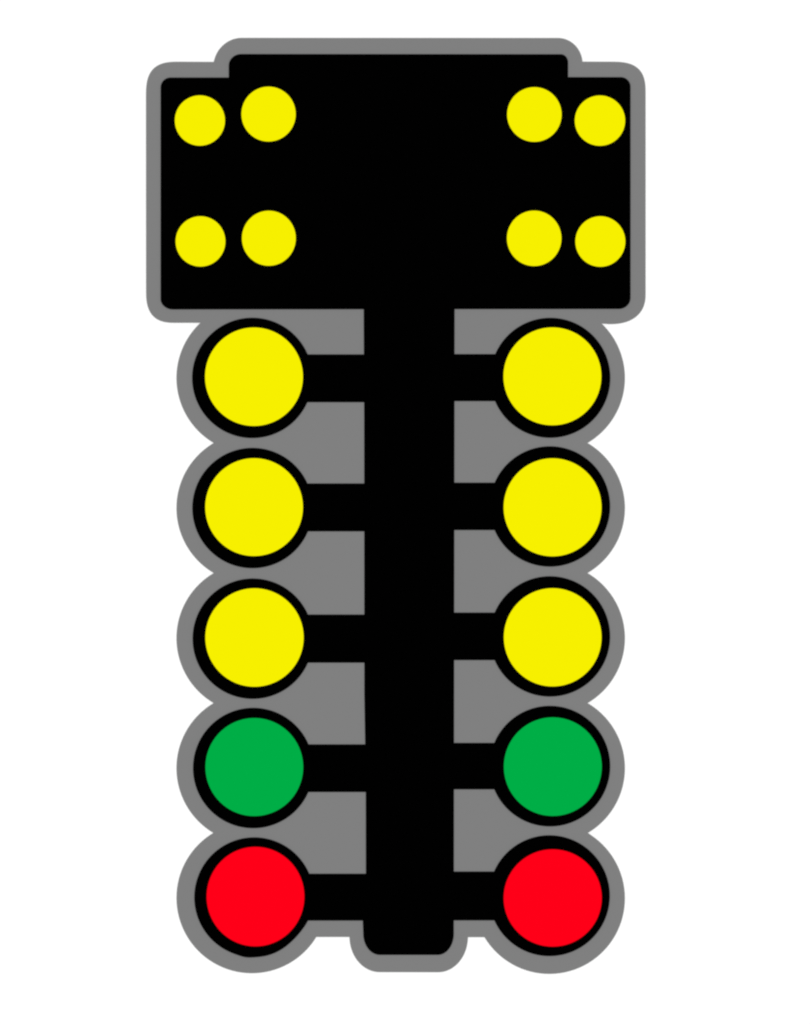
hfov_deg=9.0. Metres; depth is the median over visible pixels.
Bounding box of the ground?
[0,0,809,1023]
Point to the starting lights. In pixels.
(400, 280)
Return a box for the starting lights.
[146,38,645,973]

